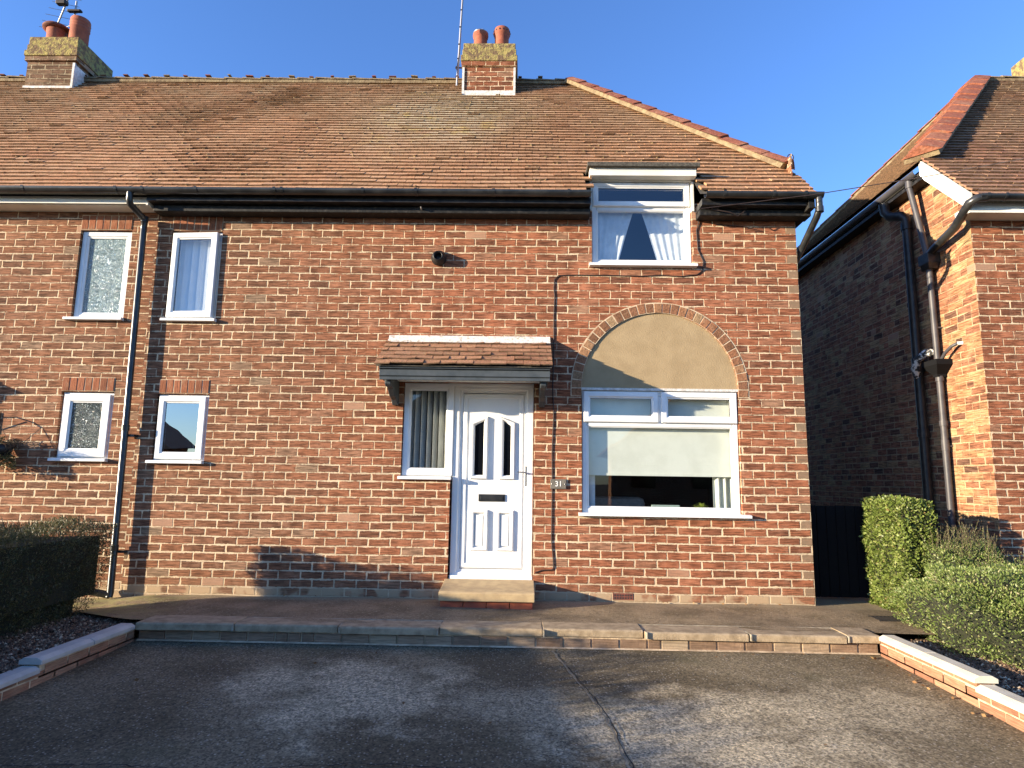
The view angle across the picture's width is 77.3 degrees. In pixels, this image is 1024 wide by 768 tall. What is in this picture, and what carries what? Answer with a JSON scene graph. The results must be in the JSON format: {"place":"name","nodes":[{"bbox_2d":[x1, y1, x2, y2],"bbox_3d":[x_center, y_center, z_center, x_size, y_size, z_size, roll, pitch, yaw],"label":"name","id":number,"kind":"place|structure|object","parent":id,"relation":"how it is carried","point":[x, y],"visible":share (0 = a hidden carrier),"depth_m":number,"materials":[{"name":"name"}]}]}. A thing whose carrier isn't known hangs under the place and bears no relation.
{"place":"outdoors","nodes":[
{"label":"outdoors","id":0,"kind":"place"},
{"bbox_2d":[73,595,935,634],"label":"path","id":1,"kind":"structure","parent":0,"point":[844,612],"depth_m":5.98,"materials":[{"name":"concrete"}]},
{"bbox_2d":[438,578,534,609],"bbox_3d":[-0.239,2.090,6.348,0.918,0.228,0.528,1,-9,1],"label":"door step","id":2,"kind":"object","parent":1,"relation":"on","point":[491,593],"depth_m":6.12,"materials":[{"name":"concrete"}]},
{"bbox_2d":[868,616,911,621],"bbox_3d":[3.499,2.162,5.881,0.345,0.017,0.210,1,-9,1],"label":"drain grating","id":3,"kind":"object","parent":1,"relation":"on","point":[880,619],"visible":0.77,"depth_m":5.85,"materials":[{"name":"grey metal"}]},
{"bbox_2d":[134,630,880,651],"bbox_3d":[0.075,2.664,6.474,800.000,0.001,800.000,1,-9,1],"label":"ground","id":4,"kind":"structure","parent":0,"point":[136,633],"depth_m":6.74,"materials":[{"name":"soil"}]},
{"bbox_2d":[0,638,1023,767],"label":"driveway","id":5,"kind":"structure","parent":0,"point":[267,705],"depth_m":3.88,"materials":[{"name":"grey asphalt"}]},
{"bbox_2d":[136,617,879,654],"bbox_3d":[-0.057,2.131,5.369,6.100,0.202,0.303,1,-9,1],"label":"step riser","id":6,"kind":"object","parent":5,"relation":"on","point":[564,642],"visible":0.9,"depth_m":5.27,"materials":[{"name":"brick"}]},
{"bbox_2d":[135,615,246,630],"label":"edging slab","id":7,"kind":"structure","parent":6,"relation":"on","point":[190,623],"depth_m":5.29,"materials":[{"name":"concrete"}]},
{"bbox_2d":[234,617,345,632],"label":"edging slab","id":8,"kind":"structure","parent":6,"relation":"on","point":[259,624],"depth_m":5.29,"materials":[{"name":"concrete"}]},
{"bbox_2d":[338,620,441,635],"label":"edging slab","id":9,"kind":"structure","parent":6,"relation":"on","point":[386,627],"depth_m":5.27,"materials":[{"name":"concrete"}]},
{"bbox_2d":[439,620,541,636],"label":"edging slab","id":10,"kind":"structure","parent":6,"relation":"on","point":[491,628],"depth_m":5.28,"materials":[{"name":"concrete"}]},
{"bbox_2d":[542,622,642,637],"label":"edging slab","id":11,"kind":"structure","parent":6,"relation":"on","point":[614,630],"depth_m":5.28,"materials":[{"name":"concrete"}]},
{"bbox_2d":[639,625,748,641],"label":"edging slab","id":12,"kind":"structure","parent":6,"relation":"on","point":[695,633],"depth_m":5.23,"materials":[{"name":"concrete"}]},
{"bbox_2d":[741,628,846,643],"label":"edging slab","id":13,"kind":"structure","parent":6,"relation":"on","point":[797,636],"depth_m":5.21,"materials":[{"name":"concrete"}]},
{"bbox_2d":[831,627,880,643],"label":"edging slab","id":14,"kind":"structure","parent":6,"relation":"on","point":[858,635],"depth_m":5.21,"materials":[{"name":"concrete"}]},
{"bbox_2d":[552,649,630,767],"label":"driveway seam","id":15,"kind":"object","parent":5,"relation":"on","point":[615,737],"visible":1,"depth_m":3.76,"materials":[{"name":"black asphalt"}]},
{"bbox_2d":[879,635,1023,731],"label":"garden wall","id":16,"kind":"structure","parent":5,"relation":"on","point":[978,689],"depth_m":4.26,"materials":[{"name":"concrete"}]},
{"bbox_2d":[0,614,1023,696],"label":"garden soil","id":17,"kind":"structure","parent":0,"point":[908,636],"depth_m":5.50,"materials":[{"name":"brown soil"}]},
{"bbox_2d":[0,514,118,639],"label":"hedge","id":18,"kind":"object","parent":17,"relation":"on","point":[45,578],"visible":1,"depth_m":5.45,"materials":[{"name":"green plant"}]},
{"bbox_2d":[0,623,134,701],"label":"garden wall","id":19,"kind":"structure","parent":17,"relation":"on","point":[41,667],"depth_m":4.46,"materials":[{"name":"concrete"}]},
{"bbox_2d":[0,611,140,672],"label":"gravel","id":20,"kind":"structure","parent":17,"relation":"on","point":[16,645],"depth_m":5.07,"materials":[{"name":"grey gravel"}]},
{"bbox_2d":[0,15,824,605],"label":"semi detached house","id":21,"kind":"structure","parent":17,"relation":"on","point":[382,251],"depth_m":6.97,"materials":[{"name":"brick"}]},
{"bbox_2d":[0,424,23,472],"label":"hanging basket","id":22,"kind":"object","parent":21,"relation":"hanging from","point":[7,448],"visible":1,"depth_m":6.68,"materials":[{"name":"green metal"}]},
{"bbox_2d":[39,0,82,26],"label":"television aerial","id":23,"kind":"object","parent":21,"relation":"attached to","point":[65,3],"visible":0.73,"depth_m":11.19,"materials":[{"name":"grey metal"}]},
{"bbox_2d":[47,392,113,461],"bbox_3d":[-4.607,0.461,6.894,0.610,0.747,0.150,1,-9,1],"label":"window","id":24,"kind":"structure","parent":21,"relation":"in","point":[85,427],"depth_m":6.89,"materials":[{"name":"white plastic"}]},
{"bbox_2d":[62,232,131,320],"bbox_3d":[-4.589,-1.207,7.145,0.645,1.040,0.150,1,-9,1],"label":"window","id":25,"kind":"structure","parent":21,"relation":"in","point":[105,256],"depth_m":7.17,"materials":[{"name":"white plastic"}]},
{"bbox_2d":[145,395,208,463],"bbox_3d":[-3.568,0.483,6.876,0.597,0.743,0.150,1,-9,1],"label":"window","id":26,"kind":"structure","parent":21,"relation":"in","point":[160,457],"depth_m":6.85,"materials":[{"name":"white plastic"}]},
{"bbox_2d":[160,232,222,321],"bbox_3d":[-3.538,-1.193,7.127,0.598,1.042,0.150,1,-9,1],"label":"window","id":27,"kind":"structure","parent":21,"relation":"in","point":[209,315],"depth_m":7.09,"materials":[{"name":"white plastic"}]},
{"bbox_2d":[175,240,210,310],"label":"curtains","id":28,"kind":"object","parent":21,"relation":"attached to","point":[193,276],"visible":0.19,"depth_m":7.23,"materials":[{"name":"fabric"}]},
{"bbox_2d":[397,383,454,479],"bbox_3d":[-0.910,0.502,6.846,0.565,1.033,0.165,1,-9,1],"label":"window","id":29,"kind":"structure","parent":21,"relation":"in","point":[445,473],"depth_m":6.83,"materials":[{"name":"white plastic"}]},
{"bbox_2d":[410,391,446,467],"bbox_3d":[-0.901,0.503,6.965,0.447,0.930,0.061,1,-9,1],"label":"vertical blind","id":30,"kind":"object","parent":21,"relation":"attached to","point":[417,411],"visible":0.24,"depth_m":6.96,"materials":[{"name":"fabric"}]},
{"bbox_2d":[455,0,463,86],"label":"television aerial","id":31,"kind":"object","parent":21,"relation":"attached to","point":[457,67],"visible":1,"depth_m":10.10,"materials":[{"name":"grey metal"}]},
{"bbox_2d":[449,383,533,579],"bbox_3d":[-0.238,1.011,6.785,0.922,2.042,0.134,1,-9,1],"label":"front door","id":32,"kind":"structure","parent":21,"relation":"in","point":[492,523],"depth_m":6.78,"materials":[{"name":"white plastic"}]},
{"bbox_2d":[550,479,565,488],"bbox_3d":[0.484,1.047,6.697,0.164,0.100,0.020,1,-9,1],"label":"house number plate","id":33,"kind":"object","parent":21,"relation":"attached to","point":[557,483],"visible":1,"depth_m":6.69,"materials":[{"name":"stone"}]},
{"bbox_2d":[589,475,594,505],"bbox_3d":[0.832,0.735,6.924,0.130,1.250,0.013,0,-9,4],"label":"curtain","id":34,"kind":"object","parent":21,"relation":"hanging from","point":[591,490],"visible":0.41,"depth_m":6.86,"materials":[{"name":"fabric"}]},
{"bbox_2d":[598,213,632,259],"bbox_3d":[1.159,-1.642,7.226,0.435,0.650,0.010,1,-9,1],"label":"net curtain","id":35,"kind":"object","parent":21,"relation":"hanging from","point":[612,229],"visible":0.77,"depth_m":7.24,"materials":[{"name":"fabric"}]},
{"bbox_2d":[595,496,644,506],"bbox_3d":[1.186,1.767,7.664,0.760,0.840,0.880,1,-9,1],"label":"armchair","id":36,"kind":"object","parent":21,"relation":"in","point":[618,501],"visible":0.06,"depth_m":7.29,"materials":[{"name":"fabric"}]},
{"bbox_2d":[589,183,697,267],"bbox_3d":[1.445,-1.773,7.133,1.179,0.999,0.165,1,-9,1],"label":"window","id":37,"kind":"structure","parent":21,"relation":"in","point":[651,207],"depth_m":7.16,"materials":[{"name":"white plastic"}]},
{"bbox_2d":[589,399,730,476],"bbox_3d":[1.570,0.531,6.891,1.602,0.914,0.012,1,-9,1],"label":"roller blind","id":38,"kind":"object","parent":21,"relation":"attached to","point":[658,452],"visible":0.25,"depth_m":6.87,"materials":[{"name":"fabric"}]},
{"bbox_2d":[641,213,683,260],"bbox_3d":[1.709,-1.635,7.217,0.505,0.650,0.010,1,-9,1],"label":"net curtain","id":39,"kind":"object","parent":21,"relation":"hanging from","point":[665,232],"visible":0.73,"depth_m":7.22,"materials":[{"name":"fabric"}]},
{"bbox_2d":[651,505,679,506],"bbox_3d":[1.649,1.332,6.868,0.300,0.067,0.030,1,-9,1],"label":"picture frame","id":40,"kind":"object","parent":21,"relation":"on","point":[665,505],"visible":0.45,"depth_m":6.86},
{"bbox_2d":[579,390,751,518],"bbox_3d":[1.589,0.730,6.754,1.774,1.324,0.165,1,-9,1],"label":"window","id":41,"kind":"structure","parent":21,"relation":"in","point":[659,418],"depth_m":6.80,"materials":[{"name":"white plastic"}]},
{"bbox_2d":[696,502,708,507],"bbox_3d":[2.037,1.322,6.873,0.204,0.100,0.189,2,-9,-11],"label":"potted fern","id":42,"kind":"object","parent":21,"relation":"on","point":[701,505],"visible":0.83,"depth_m":6.86,"materials":[{"name":"green plant"}]},
{"bbox_2d":[712,477,731,507],"bbox_3d":[2.266,0.753,6.900,0.220,1.250,0.060,1,-9,1],"label":"curtain","id":43,"kind":"object","parent":21,"relation":"hanging from","point":[722,492],"visible":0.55,"depth_m":6.84,"materials":[{"name":"fabric"}]},
{"bbox_2d":[810,505,871,597],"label":"side gate","id":44,"kind":"structure","parent":21,"relation":"attached to","point":[839,560],"depth_m":6.93,"materials":[{"name":"black wood"}]},
{"bbox_2d":[701,158,1023,208],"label":"telephone wire","id":45,"kind":"object","parent":21,"relation":"attached to","point":[868,185],"visible":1,"depth_m":6.48,"materials":[{"name":"black"}]},
{"bbox_2d":[858,494,939,614],"bbox_3d":[3.918,1.739,6.493,0.422,1.240,0.868,1,-9,1],"label":"clipped hedge","id":46,"kind":"object","parent":17,"relation":"on","point":[892,539],"visible":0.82,"depth_m":6.34,"materials":[{"name":"green plant"}]},
{"bbox_2d":[797,57,1023,563],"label":"detached house","id":47,"kind":"structure","parent":17,"relation":"on","point":[911,296],"depth_m":7.90,"materials":[{"name":"brick"}]},
{"bbox_2d":[884,560,1023,669],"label":"shrub","id":48,"kind":"object","parent":17,"relation":"on","point":[958,608],"visible":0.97,"depth_m":4.96,"materials":[{"name":"green plant"}]},
{"bbox_2d":[905,639,1023,696],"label":"gravel","id":49,"kind":"structure","parent":17,"relation":"on","point":[1009,676],"depth_m":4.62,"materials":[{"name":"grey gravel"}]},
{"bbox_2d":[919,519,1010,584],"bbox_3d":[4.272,1.798,6.037,0.831,1.032,0.829,1,-9,1],"label":"shrub","id":50,"kind":"object","parent":17,"relation":"on","point":[954,554],"visible":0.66,"depth_m":5.96,"materials":[{"name":"green plant"}]},
{"bbox_2d":[960,551,1023,578],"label":"shrub","id":51,"kind":"object","parent":17,"relation":"on","point":[1015,565],"visible":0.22,"depth_m":5.60,"materials":[{"name":"green plant"}]},
{"bbox_2d":[1006,597,1023,613],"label":"shrub","id":52,"kind":"object","parent":17,"relation":"on","point":[1017,603],"visible":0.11,"depth_m":4.78,"materials":[{"name":"green plant"}]},
{"bbox_2d":[0,0,1023,259],"label":"sky","id":53,"kind":"structure","parent":0,"point":[839,87],"materials":[{"name":"blue"}]},
{"bbox_2d":[134,594,1023,744],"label":"leaf litter","id":54,"kind":"object","parent":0,"point":[490,722],"visible":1,"depth_m":4.53,"materials":[{"name":"brown plant"}]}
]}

